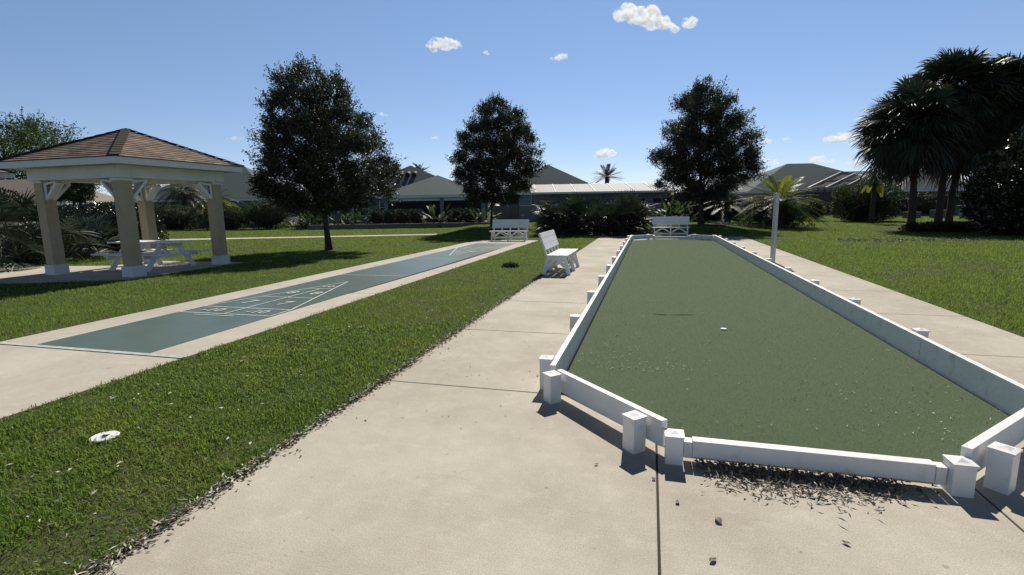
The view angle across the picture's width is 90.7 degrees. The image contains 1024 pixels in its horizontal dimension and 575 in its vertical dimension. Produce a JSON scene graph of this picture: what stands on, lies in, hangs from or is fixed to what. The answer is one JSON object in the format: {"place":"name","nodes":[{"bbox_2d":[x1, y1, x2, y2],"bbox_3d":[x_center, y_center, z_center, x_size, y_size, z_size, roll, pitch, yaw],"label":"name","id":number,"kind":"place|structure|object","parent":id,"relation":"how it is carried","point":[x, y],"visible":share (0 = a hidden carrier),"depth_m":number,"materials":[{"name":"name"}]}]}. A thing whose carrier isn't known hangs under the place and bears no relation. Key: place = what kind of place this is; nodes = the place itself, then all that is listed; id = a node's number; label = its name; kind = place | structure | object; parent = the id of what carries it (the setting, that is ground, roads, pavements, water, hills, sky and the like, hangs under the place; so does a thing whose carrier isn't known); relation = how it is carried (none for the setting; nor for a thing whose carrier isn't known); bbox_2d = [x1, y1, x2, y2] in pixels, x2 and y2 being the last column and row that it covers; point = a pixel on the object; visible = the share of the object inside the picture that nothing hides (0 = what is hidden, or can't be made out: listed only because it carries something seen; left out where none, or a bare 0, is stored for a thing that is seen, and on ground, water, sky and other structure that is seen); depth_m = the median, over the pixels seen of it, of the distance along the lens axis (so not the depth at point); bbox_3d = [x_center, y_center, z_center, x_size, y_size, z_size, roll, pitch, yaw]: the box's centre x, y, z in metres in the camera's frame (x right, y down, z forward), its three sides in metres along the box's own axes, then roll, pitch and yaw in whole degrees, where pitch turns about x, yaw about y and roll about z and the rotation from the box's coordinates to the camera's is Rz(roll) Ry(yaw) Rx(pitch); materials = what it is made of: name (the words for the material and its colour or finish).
{"place":"outdoors","nodes":[
{"label":"outdoors","id":0,"kind":"place"},
{"bbox_2d":[166,234,436,239],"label":"path","id":1,"kind":"structure","parent":0,"point":[306,237],"depth_m":28.53,"materials":[{"name":"concrete"}]},
{"bbox_2d":[0,206,1023,574],"bbox_3d":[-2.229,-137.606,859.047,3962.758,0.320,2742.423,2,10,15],"label":"ground","id":2,"kind":"structure","parent":0,"point":[76,542],"depth_m":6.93,"materials":[{"name":"green plant"}]},
{"bbox_2d":[0,187,34,252],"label":"tall hedge","id":3,"kind":"object","parent":2,"relation":"on","point":[4,193],"visible":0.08,"depth_m":19.03,"materials":[{"name":"green plant"}]},
{"bbox_2d":[0,106,107,193],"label":"shade tree","id":4,"kind":"object","parent":2,"relation":"on","point":[21,136],"visible":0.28,"depth_m":43.46,"materials":[{"name":"green plant"}]},
{"bbox_2d":[0,179,113,210],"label":"tan roof house","id":5,"kind":"structure","parent":2,"relation":"on","point":[19,185],"depth_m":37.21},
{"bbox_2d":[0,188,116,271],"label":"fan palm","id":6,"kind":"object","parent":2,"relation":"on","point":[9,210],"visible":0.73,"depth_m":14.99,"materials":[{"name":"green plant"}]},
{"bbox_2d":[0,208,118,262],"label":"silver palm","id":7,"kind":"object","parent":2,"relation":"on","point":[93,225],"visible":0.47,"depth_m":17.38,"materials":[{"name":"green plant"}]},
{"bbox_2d":[56,182,98,203],"bbox_3d":[-26.086,-4.727,30.126,2.564,3.812,3.546,-7,11,-33],"label":"tree","id":8,"kind":"object","parent":2,"relation":"on","point":[79,193],"visible":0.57,"depth_m":29.63,"materials":[{"name":"green plant"}]},
{"bbox_2d":[0,344,181,418],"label":"shuffleboard slab","id":9,"kind":"structure","parent":2,"relation":"on","point":[33,375],"depth_m":5.12,"materials":[{"name":"concrete"}]},
{"bbox_2d":[89,431,119,443],"bbox_3d":[-2.894,1.079,3.597,0.176,0.054,0.176,-2,9,-8],"label":"valve lid","id":10,"kind":"object","parent":2,"relation":"on","point":[101,435],"visible":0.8,"depth_m":3.58,"materials":[{"name":"white plastic"}]},
{"bbox_2d":[57,201,169,252],"bbox_3d":[-16.494,-2.389,20.378,5.577,2.175,2.280,2,10,15],"label":"tall hedge","id":11,"kind":"object","parent":2,"relation":"on","point":[102,208],"visible":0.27,"depth_m":19.74,"materials":[{"name":"green plant"}]},
{"bbox_2d":[0,261,245,283],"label":"pavilion slab","id":12,"kind":"structure","parent":2,"relation":"on","point":[77,274],"depth_m":13.43,"materials":[{"name":"concrete"}]},
{"bbox_2d":[0,128,244,276],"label":"pavilion","id":13,"kind":"structure","parent":12,"relation":"on","point":[124,167],"depth_m":12.78,"materials":[{"name":"beige paint"}]},
{"bbox_2d":[91,240,210,271],"bbox_3d":[-10.081,-0.903,14.214,2.300,0.797,1.680,2,10,15],"label":"picnic table","id":14,"kind":"object","parent":12,"relation":"on","point":[157,253],"visible":0.79,"depth_m":13.98,"materials":[{"name":"white paint"}]},
{"bbox_2d":[154,204,202,229],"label":"hedge","id":15,"kind":"object","parent":2,"relation":"on","point":[175,218],"visible":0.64,"depth_m":42.66,"materials":[{"name":"green plant"}]},
{"bbox_2d":[154,184,206,228],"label":"shade palm","id":16,"kind":"object","parent":2,"relation":"on","point":[182,195],"visible":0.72,"depth_m":44.94,"materials":[{"name":"green plant"}]},
{"bbox_2d":[1,290,375,357],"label":"shuffleboard slab","id":17,"kind":"structure","parent":2,"relation":"on","point":[194,346],"depth_m":7.17,"materials":[{"name":"concrete"}]},
{"bbox_2d":[38,243,515,352],"bbox_3d":[-2.800,-0.588,13.779,1.760,0.001,16.470,2,10,15],"label":"shuffleboard court","id":18,"kind":"object","parent":17,"relation":"on","point":[150,335],"visible":1,"depth_m":7.99,"materials":[{"name":"paint"}]},
{"bbox_2d":[0,247,501,357],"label":"court lines","id":19,"kind":"object","parent":18,"relation":"on","point":[113,351],"visible":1,"depth_m":6.22,"materials":[{"name":"paint"}]},
{"bbox_2d":[134,167,297,227],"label":"grey roof house","id":20,"kind":"structure","parent":2,"relation":"on","point":[235,184],"depth_m":47.14,"materials":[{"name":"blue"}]},
{"bbox_2d":[190,189,241,216],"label":"yellow palm","id":21,"kind":"object","parent":2,"relation":"on","point":[225,200],"visible":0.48,"depth_m":43.18,"materials":[{"name":"green plant"}]},
{"bbox_2d":[203,206,250,229],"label":"hedge","id":22,"kind":"object","parent":2,"relation":"on","point":[232,220],"visible":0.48,"depth_m":41.38,"materials":[{"name":"green plant"}]},
{"bbox_2d":[238,199,292,228],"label":"hedge","id":23,"kind":"object","parent":2,"relation":"on","point":[262,215],"visible":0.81,"depth_m":40.85,"materials":[{"name":"green plant"}]},
{"bbox_2d":[74,295,510,574],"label":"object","id":24,"kind":"object","parent":2,"relation":"on","point":[164,518],"visible":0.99,"depth_m":2.85,"materials":[{"name":"beige plant"}]},
{"bbox_2d":[282,214,313,228],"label":"strap leaf plant","id":25,"kind":"object","parent":2,"relation":"on","point":[299,218],"visible":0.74,"depth_m":40.03,"materials":[{"name":"green plant"}]},
{"bbox_2d":[242,51,405,249],"bbox_3d":[-7.175,-5.009,18.767,5.642,7.397,5.482,5,11,34],"label":"oak tree","id":26,"kind":"object","parent":2,"relation":"on","point":[311,121],"visible":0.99,"depth_m":17.90,"materials":[{"name":"green plant"}]},
{"bbox_2d":[246,266,456,293],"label":"shuffleboard slab","id":27,"kind":"structure","parent":2,"relation":"on","point":[384,287],"depth_m":11.22,"materials":[{"name":"concrete"}]},
{"bbox_2d":[100,381,657,574],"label":"walkway","id":28,"kind":"structure","parent":2,"relation":"on","point":[400,480],"depth_m":2.76,"materials":[{"name":"concrete"}]},
{"bbox_2d":[74,274,543,574],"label":"edge litter","id":29,"kind":"object","parent":28,"relation":"on","point":[124,554],"visible":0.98,"depth_m":3.00,"materials":[{"name":"brown plant"}]},
{"bbox_2d":[303,165,488,224],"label":"grey roof house","id":30,"kind":"structure","parent":2,"relation":"on","point":[421,189],"depth_m":44.71,"materials":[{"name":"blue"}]},
{"bbox_2d":[308,222,488,229],"bbox_3d":[-8.630,-4.885,40.113,13.700,0.460,3.400,-1,9,0],"label":"planting bed","id":31,"kind":"object","parent":2,"relation":"on","point":[386,226],"visible":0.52,"depth_m":38.43,"materials":[{"name":"soil"}]},
{"bbox_2d":[336,208,373,224],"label":"strap leaf plant","id":32,"kind":"object","parent":31,"relation":"on","point":[355,217],"visible":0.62,"depth_m":39.73,"materials":[{"name":"green plant"}]},
{"bbox_2d":[368,209,383,223],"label":"square hedge","id":33,"kind":"object","parent":31,"relation":"on","point":[376,217],"visible":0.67,"depth_m":40.48,"materials":[{"name":"green plant"}]},
{"bbox_2d":[381,209,396,223],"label":"square hedge","id":34,"kind":"object","parent":31,"relation":"on","point":[389,217],"visible":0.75,"depth_m":40.51,"materials":[{"name":"green plant"}]},
{"bbox_2d":[394,209,408,223],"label":"square hedge","id":35,"kind":"object","parent":31,"relation":"on","point":[402,216],"visible":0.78,"depth_m":40.51,"materials":[{"name":"green plant"}]},
{"bbox_2d":[408,208,423,222],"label":"square hedge","id":36,"kind":"object","parent":31,"relation":"on","point":[415,216],"visible":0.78,"depth_m":40.49,"materials":[{"name":"green plant"}]},
{"bbox_2d":[421,203,462,227],"bbox_3d":[-5.702,-5.726,40.039,4.295,1.881,4.238,-1,9,-1],"label":"strap leaf plant","id":37,"kind":"object","parent":31,"relation":"on","point":[432,209],"visible":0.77,"depth_m":39.63,"materials":[{"name":"green plant"}]},
{"bbox_2d":[450,207,464,222],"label":"square hedge","id":38,"kind":"object","parent":31,"relation":"on","point":[457,212],"visible":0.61,"depth_m":40.49,"materials":[{"name":"green plant"}]},
{"bbox_2d":[462,207,476,222],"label":"square hedge","id":39,"kind":"object","parent":31,"relation":"on","point":[467,216],"visible":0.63,"depth_m":40.49,"materials":[{"name":"green plant"}]},
{"bbox_2d":[468,204,500,223],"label":"strap leaf plant","id":40,"kind":"object","parent":31,"relation":"on","point":[479,215],"visible":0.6,"depth_m":39.87,"materials":[{"name":"green plant"}]},
{"bbox_2d":[358,252,499,266],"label":"shuffleboard slab","id":41,"kind":"structure","parent":2,"relation":"on","point":[456,264],"depth_m":15.28,"materials":[{"name":"concrete"}]},
{"bbox_2d":[424,243,529,252],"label":"shuffleboard slab","id":42,"kind":"structure","parent":2,"relation":"on","point":[506,248],"depth_m":19.38,"materials":[{"name":"concrete"}]},
{"bbox_2d":[388,329,568,392],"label":"walkway","id":43,"kind":"structure","parent":2,"relation":"on","point":[485,354],"depth_m":5.22,"materials":[{"name":"concrete"}]},
{"bbox_2d":[446,91,552,225],"bbox_3d":[-1.037,-7.640,30.528,6.358,7.988,6.145,2,10,15],"label":"oak tree","id":44,"kind":"object","parent":2,"relation":"on","point":[511,164],"visible":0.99,"depth_m":29.58,"materials":[{"name":"green plant"}]},
{"bbox_2d":[467,240,538,242],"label":"shuffleboard slab","id":45,"kind":"structure","parent":2,"relation":"on","point":[504,241],"depth_m":22.62,"materials":[{"name":"concrete"}]},
{"bbox_2d":[489,219,528,240],"bbox_3d":[-0.121,-2.595,22.985,1.720,0.962,0.736,1,9,13],"label":"park bench","id":46,"kind":"object","parent":45,"relation":"on","point":[515,223],"visible":1,"depth_m":23.07,"materials":[{"name":"white paint"}]},
{"bbox_2d":[8,256,1019,563],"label":"lawn litter","id":47,"kind":"object","parent":2,"relation":"on","point":[242,392],"visible":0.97,"depth_m":4.01,"materials":[{"name":"brown plant"}]},
{"bbox_2d":[509,198,519,218],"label":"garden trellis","id":48,"kind":"object","parent":2,"relation":"on","point":[514,211],"visible":0.55,"depth_m":48.30,"materials":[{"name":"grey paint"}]},
{"bbox_2d":[464,301,586,333],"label":"walkway","id":49,"kind":"structure","parent":2,"relation":"on","point":[521,316],"depth_m":7.21,"materials":[{"name":"concrete"}]},
{"bbox_2d":[504,165,589,204],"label":"house","id":50,"kind":"structure","parent":2,"relation":"on","point":[551,175],"depth_m":70.70,"materials":[{"name":"grey"}]},
{"bbox_2d":[506,283,597,303],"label":"walkway","id":51,"kind":"structure","parent":2,"relation":"on","point":[555,292],"depth_m":9.19,"materials":[{"name":"concrete"}]},
{"bbox_2d":[533,270,605,283],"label":"walkway","id":52,"kind":"structure","parent":2,"relation":"on","point":[583,277],"depth_m":11.11,"materials":[{"name":"concrete"}]},
{"bbox_2d":[538,230,579,274],"bbox_3d":[1.168,-0.876,12.240,0.736,0.962,1.720,2,10,15],"label":"park bench","id":53,"kind":"object","parent":52,"relation":"on","point":[555,257],"visible":0.98,"depth_m":11.87,"materials":[{"name":"white paint"}]},
{"bbox_2d":[493,203,665,221],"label":"wall","id":54,"kind":"structure","parent":2,"relation":"on","point":[526,211],"depth_m":49.06,"materials":[{"name":"grey paint"}]},
{"bbox_2d":[552,262,611,270],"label":"walkway","id":55,"kind":"structure","parent":2,"relation":"on","point":[592,266],"depth_m":12.93,"materials":[{"name":"concrete"}]},
{"bbox_2d":[548,205,628,232],"bbox_3d":[4.355,-3.582,26.981,5.125,1.618,2.502,-1,9,0],"label":"bush","id":56,"kind":"object","parent":2,"relation":"on","point":[586,220],"visible":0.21,"depth_m":26.28,"materials":[{"name":"green plant"}]},
{"bbox_2d":[573,255,615,261],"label":"walkway","id":57,"kind":"structure","parent":2,"relation":"on","point":[594,258],"depth_m":14.96,"materials":[{"name":"concrete"}]},
{"bbox_2d":[532,188,661,236],"bbox_3d":[4.459,-3.393,27.117,7.430,3.705,5.590,2,10,15],"label":"palmetto clump","id":58,"kind":"object","parent":2,"relation":"on","point":[626,208],"visible":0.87,"depth_m":25.74,"materials":[{"name":"green plant"}]},
{"bbox_2d":[576,249,619,254],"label":"walkway","id":59,"kind":"structure","parent":2,"relation":"on","point":[597,252],"depth_m":16.89,"materials":[{"name":"concrete"}]},
{"bbox_2d":[530,182,673,205],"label":"metal roof house","id":60,"kind":"structure","parent":2,"relation":"on","point":[540,194],"depth_m":50.72,"materials":[{"name":"grey paint"}]},
{"bbox_2d":[583,245,622,248],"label":"walkway","id":61,"kind":"structure","parent":2,"relation":"on","point":[602,247],"depth_m":18.80,"materials":[{"name":"concrete"}]},
{"bbox_2d":[590,164,624,183],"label":"date palm","id":62,"kind":"object","parent":2,"relation":"on","point":[608,171],"visible":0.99,"depth_m":60.41,"materials":[{"name":"green plant"}]},
{"bbox_2d":[652,216,689,235],"bbox_3d":[7.675,-2.942,24.467,1.720,0.962,0.736,2,10,15],"label":"park bench","id":63,"kind":"object","parent":2,"relation":"on","point":[678,220],"visible":0.91,"depth_m":24.57,"materials":[{"name":"white paint"}]},
{"bbox_2d":[653,194,698,221],"bbox_3d":[11.259,-5.415,35.289,3.869,2.238,4.574,6,12,38],"label":"strap leaf plant","id":64,"kind":"object","parent":2,"relation":"on","point":[669,209],"visible":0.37,"depth_m":35.04,"materials":[{"name":"green plant"}]},
{"bbox_2d":[659,187,692,215],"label":"side bush","id":65,"kind":"object","parent":2,"relation":"on","point":[677,193],"visible":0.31,"depth_m":45.49,"materials":[{"name":"green plant"}]},
{"bbox_2d":[645,74,769,223],"bbox_3d":[11.250,-7.875,29.530,6.829,8.394,5.898,2,10,15],"label":"oak tree","id":66,"kind":"object","parent":2,"relation":"on","point":[722,174],"visible":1,"depth_m":28.22,"materials":[{"name":"green plant"}]},
{"bbox_2d":[396,381,1023,574],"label":"joint filler","id":67,"kind":"object","parent":2,"relation":"on","point":[658,533],"visible":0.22,"depth_m":2.62,"materials":[{"name":"grey"}]},
{"bbox_2d":[683,192,744,223],"bbox_3d":[13.950,-5.328,34.599,4.472,2.692,2.413,-1,9,0],"label":"side bush","id":68,"kind":"object","parent":2,"relation":"on","point":[696,209],"visible":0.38,"depth_m":34.17,"materials":[{"name":"green plant"}]},
{"bbox_2d":[690,188,753,223],"bbox_3d":[14.397,-4.617,33.512,4.926,3.876,4.903,-3,10,-15],"label":"cycad palm","id":69,"kind":"object","parent":2,"relation":"on","point":[726,211],"visible":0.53,"depth_m":33.13,"materials":[{"name":"green plant"}]},
{"bbox_2d":[708,220,818,227],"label":"ground cover","id":70,"kind":"object","parent":2,"relation":"on","point":[740,224],"visible":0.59,"depth_m":30.69,"materials":[{"name":"plant"}]},
{"bbox_2d":[747,250,798,256],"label":"walkway","id":71,"kind":"structure","parent":2,"relation":"on","point":[781,253],"depth_m":15.52,"materials":[{"name":"concrete"}]},
{"bbox_2d":[738,201,808,227],"bbox_3d":[15.994,-4.378,30.932,4.098,1.990,2.933,-1,9,0],"label":"side bush","id":72,"kind":"object","parent":2,"relation":"on","point":[789,218],"visible":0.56,"depth_m":30.56,"materials":[{"name":"green plant"}]},
{"bbox_2d":[730,174,832,228],"bbox_3d":[15.977,-4.966,30.270,5.453,3.631,5.758,2,10,15],"label":"cycad palm","id":73,"kind":"object","parent":2,"relation":"on","point":[780,184],"visible":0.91,"depth_m":29.75,"materials":[{"name":"green plant"}]},
{"bbox_2d":[539,234,1023,497],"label":"bocce court border","id":74,"kind":"object","parent":2,"relation":"on","point":[994,451],"visible":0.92,"depth_m":3.31,"materials":[{"name":"white plastic"}]},
{"bbox_2d":[561,241,1008,415],"bbox_3d":[4.344,-0.450,12.562,3.430,0.096,18.265,2,10,15],"label":"court base","id":75,"kind":"object","parent":2,"relation":"on","point":[574,357],"visible":0.08,"depth_m":6.41,"materials":[{"name":"grey concrete"}]},
{"bbox_2d":[561,239,1009,462],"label":"bocce turf","id":76,"kind":"structure","parent":75,"relation":"on","point":[849,413],"depth_m":4.79,"materials":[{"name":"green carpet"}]},
{"bbox_2d":[588,275,993,443],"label":"turf litter","id":77,"kind":"object","parent":76,"relation":"on","point":[805,380],"visible":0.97,"depth_m":4.08,"materials":[{"name":"beige plant"}]},
{"bbox_2d":[728,163,843,213],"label":"house","id":78,"kind":"structure","parent":2,"relation":"on","point":[811,173],"depth_m":61.71,"materials":[{"name":"grey"}]},
{"bbox_2d":[760,256,820,264],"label":"walkway","id":79,"kind":"structure","parent":2,"relation":"on","point":[790,260],"depth_m":13.57,"materials":[{"name":"concrete"}]},
{"bbox_2d":[770,193,779,262],"bbox_3d":[6.811,-1.546,13.146,0.135,1.795,0.100,-4,10,-19],"label":"marker pole","id":80,"kind":"object","parent":79,"relation":"on","point":[774,226],"visible":0.93,"depth_m":13.12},
{"bbox_2d":[797,196,827,220],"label":"side bush","id":81,"kind":"object","parent":2,"relation":"on","point":[818,205],"visible":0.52,"depth_m":39.55,"materials":[{"name":"green plant"}]},
{"bbox_2d":[776,264,850,275],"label":"walkway","id":82,"kind":"structure","parent":2,"relation":"on","point":[797,269],"depth_m":11.63,"materials":[{"name":"concrete"}]},
{"bbox_2d":[657,445,1023,574],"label":"walkway","id":83,"kind":"structure","parent":2,"relation":"on","point":[775,534],"depth_m":2.45,"materials":[{"name":"concrete"}]},
{"bbox_2d":[714,469,884,522],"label":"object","id":84,"kind":"object","parent":83,"relation":"on","point":[808,484],"visible":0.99,"depth_m":2.74,"materials":[{"name":"beige plant"}]},
{"bbox_2d":[691,457,939,507],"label":"front litter","id":85,"kind":"object","parent":83,"relation":"on","point":[759,470],"visible":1,"depth_m":2.87,"materials":[{"name":"brown plant"}]},
{"bbox_2d":[799,275,895,291],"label":"walkway","id":86,"kind":"structure","parent":2,"relation":"on","point":[845,283],"depth_m":9.70,"materials":[{"name":"concrete"}]},
{"bbox_2d":[806,170,921,214],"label":"pool cage","id":87,"kind":"object","parent":2,"relation":"on","point":[825,192],"visible":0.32,"depth_m":54.64,"materials":[{"name":"grey metal"}]},
{"bbox_2d":[829,182,904,220],"bbox_3d":[26.530,-6.392,37.924,4.415,3.026,3.568,-1,9,0],"label":"boxy hedge","id":88,"kind":"object","parent":2,"relation":"on","point":[854,204],"visible":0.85,"depth_m":37.08,"materials":[{"name":"green plant"}]},
{"bbox_2d":[855,172,893,223],"bbox_3d":[24.294,-6.015,34.112,2.154,3.560,2.141,-4,10,-19],"label":"young palm","id":89,"kind":"object","parent":2,"relation":"on","point":[872,206],"visible":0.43,"depth_m":33.98,"materials":[{"name":"green plant"}]},
{"bbox_2d":[830,290,964,316],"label":"walkway","id":90,"kind":"structure","parent":2,"relation":"on","point":[881,302],"depth_m":7.74,"materials":[{"name":"concrete"}]},
{"bbox_2d":[881,191,970,215],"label":"long hedge","id":91,"kind":"object","parent":2,"relation":"on","point":[926,203],"visible":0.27,"depth_m":48.23,"materials":[{"name":"green plant"}]},
{"bbox_2d":[837,236,1016,242],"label":"bed litter","id":92,"kind":"object","parent":2,"relation":"on","point":[914,239],"visible":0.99,"depth_m":19.56,"materials":[{"name":"plant"}]},
{"bbox_2d":[897,173,965,211],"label":"screened house","id":93,"kind":"structure","parent":2,"relation":"on","point":[905,188],"depth_m":53.43,"materials":[{"name":"grey paint"}]},
{"bbox_2d":[891,229,1004,231],"bbox_3d":[23.279,-2.985,25.938,9.460,0.080,6.454,-1,9,0],"label":"planting bed","id":94,"kind":"object","parent":2,"relation":"on","point":[948,231],"visible":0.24,"depth_m":24.68,"materials":[{"name":"brown soil"}]},
{"bbox_2d":[847,74,982,225],"bbox_3d":[20.706,-7.104,26.649,6.023,8.210,5.923,2,10,15],"label":"cabbage palm","id":95,"kind":"object","parent":94,"relation":"on","point":[895,149],"visible":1,"depth_m":25.45,"materials":[{"name":"green plant"}]},
{"bbox_2d":[898,220,977,231],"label":"bed plant","id":96,"kind":"object","parent":94,"relation":"on","point":[941,226],"visible":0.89,"depth_m":24.56,"materials":[{"name":"green plant"}]},
{"bbox_2d":[894,46,1023,221],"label":"cabbage palm","id":97,"kind":"object","parent":94,"relation":"on","point":[967,72],"visible":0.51,"depth_m":25.37,"materials":[{"name":"green plant"}]},
{"bbox_2d":[918,90,1023,222],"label":"cabbage palm","id":98,"kind":"object","parent":94,"relation":"on","point":[981,147],"visible":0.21,"depth_m":26.44,"materials":[{"name":"green plant"}]},
{"bbox_2d":[969,51,1023,151],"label":"cabbage palm","id":99,"kind":"object","parent":94,"relation":"on","point":[1018,109],"visible":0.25,"depth_m":25.43,"materials":[{"name":"green plant"}]},
{"bbox_2d":[879,314,1023,357],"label":"walkway","id":100,"kind":"structure","parent":2,"relation":"on","point":[962,335],"depth_m":5.92,"materials":[{"name":"concrete"}]},
{"bbox_2d":[953,125,1023,235],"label":"magnolia tree","id":101,"kind":"object","parent":2,"relation":"on","point":[994,207],"visible":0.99,"depth_m":21.08,"materials":[{"name":"green plant"}]},
{"bbox_2d":[961,354,1023,384],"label":"walkway","id":102,"kind":"structure","parent":2,"relation":"on","point":[1012,368],"depth_m":4.86,"materials":[{"name":"concrete"}]},
{"bbox_2d":[975,440,1023,530],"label":"walkway","id":103,"kind":"structure","parent":2,"relation":"on","point":[1011,506],"depth_m":2.71,"materials":[{"name":"concrete"}]},
{"bbox_2d":[0,0,1023,205],"label":"sky","id":104,"kind":"structure","parent":0,"point":[595,80],"materials":[{"name":"blue"}]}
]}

